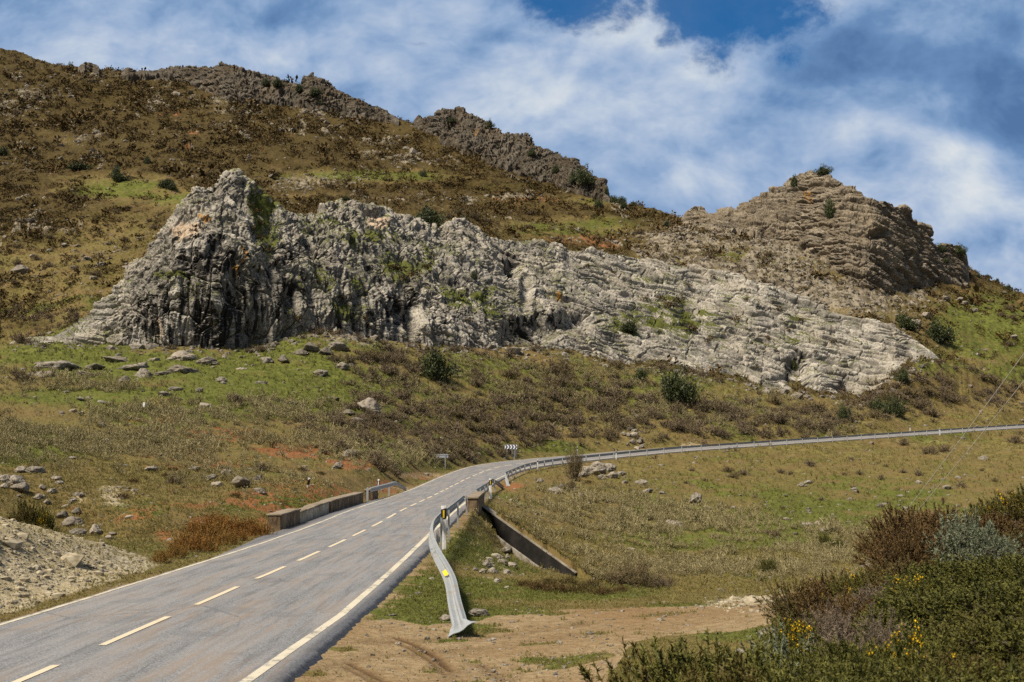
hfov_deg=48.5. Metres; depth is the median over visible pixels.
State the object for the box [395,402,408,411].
thorn shrub
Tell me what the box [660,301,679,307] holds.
cliff shrub
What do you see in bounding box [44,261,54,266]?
thorn shrub
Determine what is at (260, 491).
boulder
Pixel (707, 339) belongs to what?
cliff shrub
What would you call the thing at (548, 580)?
rusty bush
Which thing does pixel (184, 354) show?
boulder
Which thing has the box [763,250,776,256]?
thorn shrub
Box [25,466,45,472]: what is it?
boulder
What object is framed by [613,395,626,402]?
thorn shrub
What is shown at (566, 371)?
thorn shrub
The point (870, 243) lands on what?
rocky peak
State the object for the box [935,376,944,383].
thorn shrub
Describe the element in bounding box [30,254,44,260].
thorn shrub
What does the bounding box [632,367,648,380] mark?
oak tree
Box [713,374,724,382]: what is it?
thorn shrub
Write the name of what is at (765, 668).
gorse bush
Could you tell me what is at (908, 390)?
thorn shrub
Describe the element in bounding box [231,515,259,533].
rusty bush
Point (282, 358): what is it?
boulder
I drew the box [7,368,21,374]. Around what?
thorn shrub
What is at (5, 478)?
boulder
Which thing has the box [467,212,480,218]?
thorn shrub
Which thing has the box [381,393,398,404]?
thorn shrub
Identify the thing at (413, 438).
thorn shrub
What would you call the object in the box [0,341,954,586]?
pale scrub
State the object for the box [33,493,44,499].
boulder
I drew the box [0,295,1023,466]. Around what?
thorn scrub
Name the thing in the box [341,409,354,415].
boulder
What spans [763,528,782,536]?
thorn shrub
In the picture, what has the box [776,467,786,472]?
thorn shrub
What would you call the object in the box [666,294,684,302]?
cliff shrub
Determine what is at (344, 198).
evergreen shrub
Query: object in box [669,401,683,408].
thorn shrub
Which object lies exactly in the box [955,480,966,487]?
thorn shrub
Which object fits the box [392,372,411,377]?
thorn shrub
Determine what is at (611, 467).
boulder
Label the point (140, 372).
boulder
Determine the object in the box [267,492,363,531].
bridge wall
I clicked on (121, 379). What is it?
boulder
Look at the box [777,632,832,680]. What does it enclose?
gorse bush
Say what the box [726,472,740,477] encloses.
thorn shrub
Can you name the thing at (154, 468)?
boulder
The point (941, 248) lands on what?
evergreen shrub
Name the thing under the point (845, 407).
thorn shrub
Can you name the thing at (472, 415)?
thorn shrub
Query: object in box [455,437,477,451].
thorn shrub
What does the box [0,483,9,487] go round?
boulder
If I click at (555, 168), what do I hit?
evergreen shrub
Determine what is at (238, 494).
rusty bush
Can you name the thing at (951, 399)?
thorn shrub
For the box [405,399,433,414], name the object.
thorn shrub
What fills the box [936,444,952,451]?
thorn shrub
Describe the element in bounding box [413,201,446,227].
bush
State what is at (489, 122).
evergreen shrub
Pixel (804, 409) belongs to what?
thorn shrub
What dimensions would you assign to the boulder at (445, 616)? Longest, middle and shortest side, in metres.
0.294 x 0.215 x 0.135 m
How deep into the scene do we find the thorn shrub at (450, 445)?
134.73 m
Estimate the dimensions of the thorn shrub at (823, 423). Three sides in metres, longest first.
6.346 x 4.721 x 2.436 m
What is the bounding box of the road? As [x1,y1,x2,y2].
[0,425,1023,681]
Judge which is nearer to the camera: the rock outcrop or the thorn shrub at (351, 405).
the thorn shrub at (351, 405)
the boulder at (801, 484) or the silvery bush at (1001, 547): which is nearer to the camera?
the silvery bush at (1001, 547)
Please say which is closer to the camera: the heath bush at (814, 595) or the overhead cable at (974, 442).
the heath bush at (814, 595)
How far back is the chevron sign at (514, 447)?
150.63 m
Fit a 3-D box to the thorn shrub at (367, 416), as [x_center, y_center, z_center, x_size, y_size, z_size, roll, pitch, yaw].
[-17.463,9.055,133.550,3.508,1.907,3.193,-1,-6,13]
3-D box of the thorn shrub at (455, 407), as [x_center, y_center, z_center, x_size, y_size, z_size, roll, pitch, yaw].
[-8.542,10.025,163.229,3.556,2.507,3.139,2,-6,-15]
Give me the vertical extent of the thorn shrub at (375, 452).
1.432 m
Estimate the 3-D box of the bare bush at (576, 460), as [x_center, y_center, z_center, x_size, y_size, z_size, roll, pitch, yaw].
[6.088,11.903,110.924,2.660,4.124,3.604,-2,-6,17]
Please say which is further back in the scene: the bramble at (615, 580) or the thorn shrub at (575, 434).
the thorn shrub at (575, 434)
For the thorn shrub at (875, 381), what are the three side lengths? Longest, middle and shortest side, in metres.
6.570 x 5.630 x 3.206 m
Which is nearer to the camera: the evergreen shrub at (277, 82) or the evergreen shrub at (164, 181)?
the evergreen shrub at (164, 181)
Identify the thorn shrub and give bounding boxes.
[6,367,38,381]
[7,331,30,344]
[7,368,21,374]
[8,259,24,265]
[9,243,23,248]
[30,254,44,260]
[41,218,51,224]
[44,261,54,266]
[68,265,80,270]
[86,270,101,275]
[148,223,162,230]
[167,343,178,349]
[170,474,181,482]
[226,393,250,406]
[247,461,271,470]
[251,344,268,351]
[294,420,316,430]
[300,413,322,423]
[309,326,329,333]
[311,424,330,433]
[319,438,352,449]
[325,352,345,362]
[326,408,347,419]
[330,328,345,335]
[333,414,352,425]
[338,401,358,408]
[342,353,357,361]
[348,428,367,441]
[349,393,370,403]
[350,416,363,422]
[351,411,375,420]
[353,332,363,339]
[356,407,379,418]
[359,349,372,357]
[361,347,385,361]
[361,431,381,443]
[363,449,390,461]
[365,368,379,376]
[366,389,391,404]
[366,455,396,472]
[377,364,394,374]
[378,360,403,373]
[379,339,388,344]
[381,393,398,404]
[382,343,395,351]
[386,347,410,359]
[386,409,405,419]
[387,351,399,360]
[390,465,403,475]
[391,353,409,362]
[391,437,419,443]
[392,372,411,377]
[395,383,415,399]
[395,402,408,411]
[396,437,421,448]
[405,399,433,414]
[412,423,432,433]
[421,440,444,453]
[426,449,435,456]
[444,442,461,452]
[446,344,459,351]
[446,452,459,461]
[448,208,464,213]
[448,404,463,415]
[450,407,467,418]
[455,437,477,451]
[458,416,481,429]
[459,449,469,456]
[460,431,473,439]
[461,397,477,401]
[461,398,482,407]
[463,345,472,349]
[463,404,481,413]
[464,448,478,462]
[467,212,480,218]
[467,411,479,419]
[470,376,485,386]
[473,373,485,380]
[475,413,490,420]
[476,350,491,356]
[478,418,494,433]
[479,433,501,443]
[485,448,494,455]
[488,395,502,401]
[489,423,505,433]
[491,397,502,405]
[494,445,513,458]
[496,367,520,376]
[496,418,517,428]
[502,412,525,426]
[515,426,534,436]
[518,375,533,381]
[528,342,540,348]
[528,433,548,442]
[529,423,547,433]
[532,395,553,410]
[541,360,573,370]
[541,426,559,434]
[542,413,553,421]
[544,378,553,386]
[549,362,576,377]
[549,411,569,421]
[552,236,564,241]
[552,374,572,385]
[561,480,579,491]
[562,413,581,424]
[563,388,573,394]
[564,430,580,437]
[590,392,612,406]
[592,399,603,408]
[597,412,620,422]
[597,428,617,440]
[606,360,626,368]
[606,420,632,428]
[606,427,619,437]
[609,358,623,365]
[609,371,622,379]
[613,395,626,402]
[618,415,635,428]
[629,392,654,400]
[630,413,650,423]
[633,228,643,234]
[643,408,664,418]
[655,412,663,419]
[665,404,685,412]
[665,417,688,430]
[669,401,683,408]
[673,415,693,424]
[685,424,705,434]
[686,400,704,409]
[692,369,707,376]
[692,396,715,409]
[696,410,713,419]
[710,428,723,436]
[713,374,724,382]
[714,397,737,412]
[714,426,731,436]
[720,413,739,420]
[722,466,737,471]
[726,405,746,415]
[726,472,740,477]
[732,424,753,434]
[736,468,750,475]
[754,427,774,436]
[756,417,773,423]
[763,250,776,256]
[763,406,782,412]
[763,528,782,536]
[764,412,784,421]
[765,390,784,404]
[767,408,790,423]
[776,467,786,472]
[784,405,797,410]
[793,417,811,426]
[796,403,815,413]
[796,406,809,413]
[801,459,816,466]
[802,399,831,408]
[810,409,839,421]
[816,418,836,429]
[825,426,841,435]
[831,403,853,413]
[837,388,846,395]
[850,415,856,421]
[855,469,864,475]
[862,393,875,399]
[862,396,881,406]
[863,407,885,418]
[867,376,879,385]
[876,390,897,399]
[885,367,910,376]
[888,380,904,386]
[896,437,909,444]
[901,385,919,396]
[905,394,931,407]
[912,468,923,475]
[917,445,937,453]
[918,385,935,392]
[920,404,945,416]
[934,390,954,398]
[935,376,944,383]
[936,386,948,392]
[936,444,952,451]
[941,377,953,382]
[947,396,962,401]
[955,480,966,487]
[976,371,989,379]
[983,387,993,393]
[985,396,999,402]
[993,311,1006,316]
[1003,305,1015,309]
[1004,434,1023,442]
[1007,314,1018,318]
[1008,382,1023,388]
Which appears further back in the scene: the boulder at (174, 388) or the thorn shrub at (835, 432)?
the thorn shrub at (835, 432)
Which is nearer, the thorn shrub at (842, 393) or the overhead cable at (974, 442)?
the overhead cable at (974, 442)
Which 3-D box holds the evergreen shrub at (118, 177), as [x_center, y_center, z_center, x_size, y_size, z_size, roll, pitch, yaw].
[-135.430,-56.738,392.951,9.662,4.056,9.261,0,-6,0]
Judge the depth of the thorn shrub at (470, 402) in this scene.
171.13 m
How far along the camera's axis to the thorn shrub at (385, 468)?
97.43 m
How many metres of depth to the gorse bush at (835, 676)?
6.94 m
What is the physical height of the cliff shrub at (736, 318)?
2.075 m
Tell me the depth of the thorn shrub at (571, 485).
97.16 m
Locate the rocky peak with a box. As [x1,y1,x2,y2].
[682,170,969,293]
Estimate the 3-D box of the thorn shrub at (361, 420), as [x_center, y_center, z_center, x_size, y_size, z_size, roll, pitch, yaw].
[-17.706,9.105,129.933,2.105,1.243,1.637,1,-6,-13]
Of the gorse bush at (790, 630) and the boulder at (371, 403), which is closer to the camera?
the gorse bush at (790, 630)
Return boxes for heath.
[0,49,1023,402]
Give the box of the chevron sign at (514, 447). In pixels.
[505,445,516,459]
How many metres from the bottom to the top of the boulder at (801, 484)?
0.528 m
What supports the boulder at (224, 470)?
on the ground at (348, 664)
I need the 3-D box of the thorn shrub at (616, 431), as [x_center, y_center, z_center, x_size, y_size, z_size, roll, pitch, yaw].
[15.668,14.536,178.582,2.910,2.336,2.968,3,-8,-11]
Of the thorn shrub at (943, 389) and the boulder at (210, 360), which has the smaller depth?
the boulder at (210, 360)
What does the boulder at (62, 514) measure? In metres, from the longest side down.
0.820 x 0.676 x 0.484 m
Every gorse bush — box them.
[5,498,55,530]
[33,504,59,531]
[576,634,713,681]
[606,627,766,681]
[636,635,796,681]
[677,640,761,681]
[685,643,795,681]
[745,663,804,681]
[749,610,835,665]
[752,654,872,681]
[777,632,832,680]
[799,635,890,681]
[806,661,927,681]
[812,642,943,681]
[821,568,867,604]
[840,564,909,602]
[850,595,930,640]
[857,619,973,679]
[870,572,964,608]
[871,651,995,681]
[872,578,978,628]
[880,556,1002,592]
[902,609,1014,656]
[902,642,1023,681]
[908,575,1023,626]
[919,651,1023,681]
[923,553,1023,588]
[937,603,1023,674]
[959,501,992,524]
[969,552,1023,584]
[970,489,1023,525]
[971,572,1023,615]
[996,482,1023,525]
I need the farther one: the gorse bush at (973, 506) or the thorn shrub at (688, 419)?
the thorn shrub at (688, 419)
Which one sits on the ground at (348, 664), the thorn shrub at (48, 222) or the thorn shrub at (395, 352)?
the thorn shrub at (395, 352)
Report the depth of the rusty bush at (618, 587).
28.71 m
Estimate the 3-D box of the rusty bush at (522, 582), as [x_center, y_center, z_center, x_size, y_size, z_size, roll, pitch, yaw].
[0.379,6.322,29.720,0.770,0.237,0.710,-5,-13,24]
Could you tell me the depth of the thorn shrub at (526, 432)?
166.06 m
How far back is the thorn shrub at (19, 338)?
164.28 m
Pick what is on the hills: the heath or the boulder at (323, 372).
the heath
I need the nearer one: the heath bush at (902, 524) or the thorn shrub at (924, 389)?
the heath bush at (902, 524)
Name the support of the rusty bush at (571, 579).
on the ground at (348, 664)
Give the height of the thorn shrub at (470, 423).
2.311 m
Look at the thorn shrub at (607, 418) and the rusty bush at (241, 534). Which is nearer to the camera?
the rusty bush at (241, 534)
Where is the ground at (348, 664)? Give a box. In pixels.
[0,332,1023,681]
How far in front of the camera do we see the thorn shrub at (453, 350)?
200.46 m
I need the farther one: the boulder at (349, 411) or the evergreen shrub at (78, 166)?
the evergreen shrub at (78, 166)
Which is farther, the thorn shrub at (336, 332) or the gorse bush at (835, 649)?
the thorn shrub at (336, 332)
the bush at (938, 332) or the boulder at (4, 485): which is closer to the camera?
the boulder at (4, 485)
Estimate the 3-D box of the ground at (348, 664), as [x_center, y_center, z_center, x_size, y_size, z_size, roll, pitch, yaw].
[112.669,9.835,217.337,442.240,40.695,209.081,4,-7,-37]
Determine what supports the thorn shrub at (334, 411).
on the ground at (348, 664)
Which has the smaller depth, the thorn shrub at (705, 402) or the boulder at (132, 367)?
the boulder at (132, 367)
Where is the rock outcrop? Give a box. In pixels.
[11,168,938,399]
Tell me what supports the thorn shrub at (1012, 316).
on the hills
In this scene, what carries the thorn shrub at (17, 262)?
on the hills
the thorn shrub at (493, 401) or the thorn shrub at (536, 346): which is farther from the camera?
the thorn shrub at (536, 346)
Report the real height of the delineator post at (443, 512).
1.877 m
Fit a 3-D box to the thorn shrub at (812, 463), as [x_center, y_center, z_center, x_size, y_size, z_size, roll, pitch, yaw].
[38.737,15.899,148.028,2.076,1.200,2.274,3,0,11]
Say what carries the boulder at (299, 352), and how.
on the ground at (348, 664)
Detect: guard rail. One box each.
[366,481,406,500]
[429,494,476,637]
[476,479,503,500]
[504,424,1023,485]
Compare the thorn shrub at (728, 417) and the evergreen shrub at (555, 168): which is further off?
the evergreen shrub at (555, 168)
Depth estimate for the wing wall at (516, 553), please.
59.40 m
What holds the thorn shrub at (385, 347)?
on the ground at (348, 664)
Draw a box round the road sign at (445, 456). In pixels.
[434,454,447,468]
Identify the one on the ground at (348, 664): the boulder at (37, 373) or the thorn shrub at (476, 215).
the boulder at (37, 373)
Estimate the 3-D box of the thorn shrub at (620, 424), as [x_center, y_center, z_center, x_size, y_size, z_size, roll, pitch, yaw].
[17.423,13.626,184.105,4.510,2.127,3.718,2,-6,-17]
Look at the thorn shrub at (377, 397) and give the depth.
149.93 m
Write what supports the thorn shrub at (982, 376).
on the ground at (348, 664)
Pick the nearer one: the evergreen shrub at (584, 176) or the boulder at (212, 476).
the boulder at (212, 476)
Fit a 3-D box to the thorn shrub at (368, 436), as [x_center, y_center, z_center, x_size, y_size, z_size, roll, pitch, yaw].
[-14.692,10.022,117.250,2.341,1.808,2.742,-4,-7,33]
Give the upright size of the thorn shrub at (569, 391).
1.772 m
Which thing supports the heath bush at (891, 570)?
on the ground at (348, 664)
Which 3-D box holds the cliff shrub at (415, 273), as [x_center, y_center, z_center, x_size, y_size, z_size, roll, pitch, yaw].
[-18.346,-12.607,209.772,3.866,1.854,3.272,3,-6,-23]
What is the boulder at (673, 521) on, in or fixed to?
on the ground at (348, 664)
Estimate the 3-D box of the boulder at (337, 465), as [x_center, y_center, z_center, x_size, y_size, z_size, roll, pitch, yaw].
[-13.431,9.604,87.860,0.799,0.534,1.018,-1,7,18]
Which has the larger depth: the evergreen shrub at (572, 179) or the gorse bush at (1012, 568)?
the evergreen shrub at (572, 179)
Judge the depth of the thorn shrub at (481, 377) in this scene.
188.65 m
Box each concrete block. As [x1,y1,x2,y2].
[364,488,377,499]
[467,491,484,515]
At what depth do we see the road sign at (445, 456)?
125.33 m
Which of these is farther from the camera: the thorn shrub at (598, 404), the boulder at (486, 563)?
the thorn shrub at (598, 404)
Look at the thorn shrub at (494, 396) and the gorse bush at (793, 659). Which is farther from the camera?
the thorn shrub at (494, 396)
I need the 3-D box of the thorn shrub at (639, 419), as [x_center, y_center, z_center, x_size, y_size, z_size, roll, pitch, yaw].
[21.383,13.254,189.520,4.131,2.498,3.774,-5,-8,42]
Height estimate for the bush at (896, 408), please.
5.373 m
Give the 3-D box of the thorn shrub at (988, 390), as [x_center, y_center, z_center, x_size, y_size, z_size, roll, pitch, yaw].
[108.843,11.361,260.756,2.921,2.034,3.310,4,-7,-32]
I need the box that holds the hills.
[0,48,1023,400]
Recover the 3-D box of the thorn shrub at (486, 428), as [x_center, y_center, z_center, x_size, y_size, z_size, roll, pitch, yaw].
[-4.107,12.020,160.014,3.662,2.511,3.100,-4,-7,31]
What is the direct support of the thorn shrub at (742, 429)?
on the ground at (348, 664)
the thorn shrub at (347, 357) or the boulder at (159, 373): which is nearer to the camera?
the boulder at (159, 373)
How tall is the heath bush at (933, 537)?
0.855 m
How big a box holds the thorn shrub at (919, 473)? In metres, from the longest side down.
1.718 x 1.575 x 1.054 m
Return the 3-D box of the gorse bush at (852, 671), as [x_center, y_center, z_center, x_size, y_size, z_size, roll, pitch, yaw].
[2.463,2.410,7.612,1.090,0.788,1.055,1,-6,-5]
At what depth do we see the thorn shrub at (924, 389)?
244.96 m
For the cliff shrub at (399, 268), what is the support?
on the rock outcrop
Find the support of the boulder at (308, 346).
on the ground at (348, 664)
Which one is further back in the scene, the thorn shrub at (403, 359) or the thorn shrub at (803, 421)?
the thorn shrub at (803, 421)
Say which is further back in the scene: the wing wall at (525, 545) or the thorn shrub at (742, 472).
the thorn shrub at (742, 472)
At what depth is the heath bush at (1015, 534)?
17.14 m
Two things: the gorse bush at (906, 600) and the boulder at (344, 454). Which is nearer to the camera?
the gorse bush at (906, 600)
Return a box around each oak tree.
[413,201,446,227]
[418,343,460,381]
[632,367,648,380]
[658,363,704,403]
[838,402,851,420]
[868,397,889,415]
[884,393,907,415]
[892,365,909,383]
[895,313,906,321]
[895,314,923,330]
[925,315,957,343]
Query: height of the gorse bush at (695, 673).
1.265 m
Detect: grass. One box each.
[0,210,1023,548]
[0,442,1021,681]
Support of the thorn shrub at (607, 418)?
on the ground at (348, 664)
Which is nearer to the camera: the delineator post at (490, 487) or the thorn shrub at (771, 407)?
the delineator post at (490, 487)
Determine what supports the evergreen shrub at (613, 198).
on the hills
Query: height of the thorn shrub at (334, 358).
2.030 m
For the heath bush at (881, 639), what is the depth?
9.43 m
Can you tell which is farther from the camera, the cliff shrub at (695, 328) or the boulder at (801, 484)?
the cliff shrub at (695, 328)
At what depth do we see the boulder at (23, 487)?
58.85 m
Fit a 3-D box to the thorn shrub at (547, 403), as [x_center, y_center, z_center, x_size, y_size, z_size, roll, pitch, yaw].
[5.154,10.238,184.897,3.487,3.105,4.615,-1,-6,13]
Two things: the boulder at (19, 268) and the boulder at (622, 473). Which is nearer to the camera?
the boulder at (622, 473)
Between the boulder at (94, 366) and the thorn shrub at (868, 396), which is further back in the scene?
the thorn shrub at (868, 396)
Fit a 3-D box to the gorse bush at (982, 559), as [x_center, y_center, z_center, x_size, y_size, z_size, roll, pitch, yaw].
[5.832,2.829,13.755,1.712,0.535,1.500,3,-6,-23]
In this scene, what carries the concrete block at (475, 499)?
on the ground at (348, 664)
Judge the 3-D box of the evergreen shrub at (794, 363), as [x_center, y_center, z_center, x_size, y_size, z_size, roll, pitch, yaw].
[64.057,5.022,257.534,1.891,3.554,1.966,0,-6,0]
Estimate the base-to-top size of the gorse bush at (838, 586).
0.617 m
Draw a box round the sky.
[0,0,1023,293]
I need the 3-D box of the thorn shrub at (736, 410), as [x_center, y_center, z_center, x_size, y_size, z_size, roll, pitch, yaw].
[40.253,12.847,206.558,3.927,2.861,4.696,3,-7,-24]
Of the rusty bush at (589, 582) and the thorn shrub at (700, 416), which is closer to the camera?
the rusty bush at (589, 582)
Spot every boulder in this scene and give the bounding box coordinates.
[0,474,10,483]
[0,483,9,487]
[9,474,25,484]
[10,265,29,272]
[10,482,29,492]
[15,466,27,472]
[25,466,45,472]
[28,371,55,377]
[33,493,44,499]
[34,360,81,369]
[47,488,56,493]
[51,476,61,479]
[56,510,68,517]
[62,516,82,526]
[68,498,75,503]
[69,528,87,535]
[71,507,81,513]
[84,363,105,369]
[89,524,102,534]
[102,356,127,361]
[116,364,145,369]
[118,376,131,382]
[134,368,152,377]
[138,361,147,367]
[144,466,157,470]
[154,371,170,375]
[158,391,170,396]
[166,350,197,360]
[166,364,201,373]
[168,386,182,390]
[195,356,216,364]
[199,402,212,407]
[205,474,216,479]
[211,481,222,486]
[215,376,226,381]
[220,469,232,474]
[232,476,249,487]
[253,475,261,482]
[253,488,266,493]
[254,381,267,383]
[260,357,273,362]
[278,355,288,361]
[293,349,308,354]
[303,342,319,350]
[312,369,327,376]
[318,347,333,354]
[328,341,350,350]
[333,462,342,468]
[335,362,348,369]
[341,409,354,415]
[343,449,356,456]
[357,397,380,411]
[439,614,449,620]
[468,608,488,616]
[483,559,491,568]
[488,567,499,573]
[491,553,503,558]
[498,559,507,565]
[501,546,511,553]
[508,562,516,567]
[549,487,563,493]
[578,471,589,477]
[581,466,593,474]
[590,461,604,466]
[593,466,605,474]
[597,474,606,479]
[604,463,616,471]
[607,471,617,478]
[617,471,625,475]
[634,479,646,485]
[642,488,653,492]
[666,520,681,527]
[690,492,701,503]
[797,482,806,486]
[801,522,813,526]
[921,312,929,317]
[942,295,949,300]
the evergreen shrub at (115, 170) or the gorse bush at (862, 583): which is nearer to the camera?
the gorse bush at (862, 583)
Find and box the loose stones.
[0,204,1023,681]
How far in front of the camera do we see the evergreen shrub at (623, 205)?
426.67 m
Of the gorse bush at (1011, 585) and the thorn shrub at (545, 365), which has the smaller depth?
the gorse bush at (1011, 585)
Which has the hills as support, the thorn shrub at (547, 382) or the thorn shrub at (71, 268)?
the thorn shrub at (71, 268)
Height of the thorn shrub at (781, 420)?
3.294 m
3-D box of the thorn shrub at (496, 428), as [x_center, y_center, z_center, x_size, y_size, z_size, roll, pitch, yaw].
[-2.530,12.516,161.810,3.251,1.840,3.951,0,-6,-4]
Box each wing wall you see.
[482,506,577,576]
[496,536,538,566]
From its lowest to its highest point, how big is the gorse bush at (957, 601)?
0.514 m
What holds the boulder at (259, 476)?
on the ground at (348, 664)
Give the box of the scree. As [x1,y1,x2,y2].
[0,517,774,612]
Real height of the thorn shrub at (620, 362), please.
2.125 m
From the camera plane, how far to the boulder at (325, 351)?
173.73 m
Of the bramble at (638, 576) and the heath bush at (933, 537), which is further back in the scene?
the bramble at (638, 576)
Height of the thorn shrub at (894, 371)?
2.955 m
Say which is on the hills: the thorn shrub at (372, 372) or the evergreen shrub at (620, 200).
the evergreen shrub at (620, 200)
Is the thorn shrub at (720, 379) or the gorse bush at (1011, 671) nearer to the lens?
the gorse bush at (1011, 671)
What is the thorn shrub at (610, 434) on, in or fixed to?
on the ground at (348, 664)
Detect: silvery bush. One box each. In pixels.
[740,622,814,678]
[920,507,1007,562]
[948,521,1023,564]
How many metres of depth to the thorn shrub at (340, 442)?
101.92 m
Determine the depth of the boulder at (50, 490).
59.68 m
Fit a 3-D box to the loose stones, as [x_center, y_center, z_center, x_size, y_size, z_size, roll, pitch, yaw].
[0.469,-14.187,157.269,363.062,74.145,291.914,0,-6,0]
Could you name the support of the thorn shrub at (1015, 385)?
on the ground at (348, 664)
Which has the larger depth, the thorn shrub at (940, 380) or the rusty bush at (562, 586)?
the thorn shrub at (940, 380)
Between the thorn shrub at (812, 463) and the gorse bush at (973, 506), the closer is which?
the gorse bush at (973, 506)
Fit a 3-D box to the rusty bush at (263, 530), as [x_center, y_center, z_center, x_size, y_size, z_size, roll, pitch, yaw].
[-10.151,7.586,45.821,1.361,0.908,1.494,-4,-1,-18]
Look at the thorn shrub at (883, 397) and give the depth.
237.20 m
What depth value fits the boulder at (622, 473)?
132.56 m
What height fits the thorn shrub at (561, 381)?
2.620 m
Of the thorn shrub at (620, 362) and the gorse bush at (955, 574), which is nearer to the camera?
the gorse bush at (955, 574)
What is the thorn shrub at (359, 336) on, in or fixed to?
on the ground at (348, 664)
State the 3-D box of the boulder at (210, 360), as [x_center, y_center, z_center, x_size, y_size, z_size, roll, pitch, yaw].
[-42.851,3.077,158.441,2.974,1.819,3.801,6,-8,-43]
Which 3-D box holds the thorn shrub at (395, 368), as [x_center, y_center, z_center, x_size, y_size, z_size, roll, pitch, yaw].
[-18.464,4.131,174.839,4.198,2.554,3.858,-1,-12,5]
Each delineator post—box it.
[441,506,446,549]
[489,478,491,498]
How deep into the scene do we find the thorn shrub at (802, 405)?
217.57 m
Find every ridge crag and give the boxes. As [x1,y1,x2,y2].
[78,62,100,75]
[121,61,398,125]
[414,106,609,202]
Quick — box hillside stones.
[0,51,1021,400]
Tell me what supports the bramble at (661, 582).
on the ground at (348, 664)
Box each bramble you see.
[600,568,636,584]
[608,555,663,587]
[644,572,677,588]
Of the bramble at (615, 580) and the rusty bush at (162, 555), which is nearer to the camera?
the rusty bush at (162, 555)
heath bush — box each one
[752,572,813,623]
[787,569,853,615]
[793,594,864,659]
[796,584,876,639]
[810,605,914,659]
[831,578,897,611]
[850,499,952,562]
[852,523,939,576]
[863,552,939,597]
[885,498,971,538]
[905,523,968,561]
[953,509,1023,535]
[991,525,1023,555]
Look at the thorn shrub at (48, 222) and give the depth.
323.20 m
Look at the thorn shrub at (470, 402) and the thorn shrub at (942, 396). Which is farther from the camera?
the thorn shrub at (942, 396)
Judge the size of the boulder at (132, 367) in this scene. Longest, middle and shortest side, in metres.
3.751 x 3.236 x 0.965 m
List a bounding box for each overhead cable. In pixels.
[862,354,1023,566]
[918,381,1023,509]
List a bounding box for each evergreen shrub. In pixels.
[0,147,10,155]
[66,160,94,170]
[109,172,132,180]
[111,164,119,173]
[142,156,150,163]
[155,178,177,187]
[163,182,175,188]
[260,76,271,86]
[272,78,286,87]
[293,81,303,92]
[309,87,324,96]
[342,196,350,200]
[419,169,426,176]
[446,116,455,123]
[469,270,477,279]
[486,119,495,127]
[526,149,536,156]
[551,163,561,173]
[568,169,578,183]
[575,164,596,185]
[593,199,603,207]
[610,195,617,202]
[615,196,626,203]
[617,315,640,334]
[619,200,627,208]
[790,173,797,186]
[791,356,798,369]
[811,164,833,176]
[824,196,835,219]
[935,243,947,251]
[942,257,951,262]
[954,243,968,255]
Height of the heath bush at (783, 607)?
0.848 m
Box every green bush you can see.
[753,555,780,572]
[814,531,831,544]
[825,536,844,547]
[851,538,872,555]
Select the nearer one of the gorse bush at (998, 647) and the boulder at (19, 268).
the gorse bush at (998, 647)
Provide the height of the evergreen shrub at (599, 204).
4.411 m
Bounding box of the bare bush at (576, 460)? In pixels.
[560,443,589,481]
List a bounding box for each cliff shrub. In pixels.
[394,266,404,270]
[405,269,421,277]
[655,295,669,300]
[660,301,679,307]
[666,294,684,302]
[686,322,698,332]
[701,335,715,342]
[729,315,744,321]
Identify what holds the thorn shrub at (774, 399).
on the ground at (348, 664)
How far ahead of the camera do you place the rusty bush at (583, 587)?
27.84 m
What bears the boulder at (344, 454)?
on the ground at (348, 664)
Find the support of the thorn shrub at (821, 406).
on the ground at (348, 664)
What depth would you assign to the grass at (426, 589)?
50.42 m
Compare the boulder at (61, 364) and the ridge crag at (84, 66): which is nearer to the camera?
the boulder at (61, 364)
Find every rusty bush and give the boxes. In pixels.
[114,492,132,498]
[128,477,139,482]
[149,549,173,562]
[159,540,189,558]
[166,467,178,470]
[168,530,202,548]
[177,529,226,552]
[180,518,206,534]
[184,516,231,540]
[199,509,226,526]
[214,512,246,534]
[214,528,240,544]
[228,492,242,496]
[228,526,253,540]
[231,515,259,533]
[245,519,277,536]
[514,579,532,586]
[522,578,550,590]
[538,575,558,584]
[544,580,572,592]
[557,576,579,584]
[561,581,594,592]
[581,577,608,587]
[591,586,615,594]
[610,585,628,592]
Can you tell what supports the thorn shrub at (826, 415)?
on the ground at (348, 664)
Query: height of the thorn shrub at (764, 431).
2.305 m
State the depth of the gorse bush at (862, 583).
15.20 m
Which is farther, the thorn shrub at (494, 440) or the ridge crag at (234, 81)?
the ridge crag at (234, 81)
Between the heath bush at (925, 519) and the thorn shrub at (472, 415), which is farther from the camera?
the thorn shrub at (472, 415)
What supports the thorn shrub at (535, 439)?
on the ground at (348, 664)
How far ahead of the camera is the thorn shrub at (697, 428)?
187.37 m
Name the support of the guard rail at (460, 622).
on the ground at (348, 664)
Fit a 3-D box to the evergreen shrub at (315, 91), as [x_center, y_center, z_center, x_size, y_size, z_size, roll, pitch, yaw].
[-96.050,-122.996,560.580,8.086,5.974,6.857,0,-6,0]
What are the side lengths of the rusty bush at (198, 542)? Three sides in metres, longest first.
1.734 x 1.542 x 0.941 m
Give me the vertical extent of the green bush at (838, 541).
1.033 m
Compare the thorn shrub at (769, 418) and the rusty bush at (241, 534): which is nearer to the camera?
the rusty bush at (241, 534)
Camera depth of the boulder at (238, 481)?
66.59 m
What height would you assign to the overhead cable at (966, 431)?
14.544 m
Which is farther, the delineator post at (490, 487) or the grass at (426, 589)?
the delineator post at (490, 487)
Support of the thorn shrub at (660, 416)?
on the ground at (348, 664)

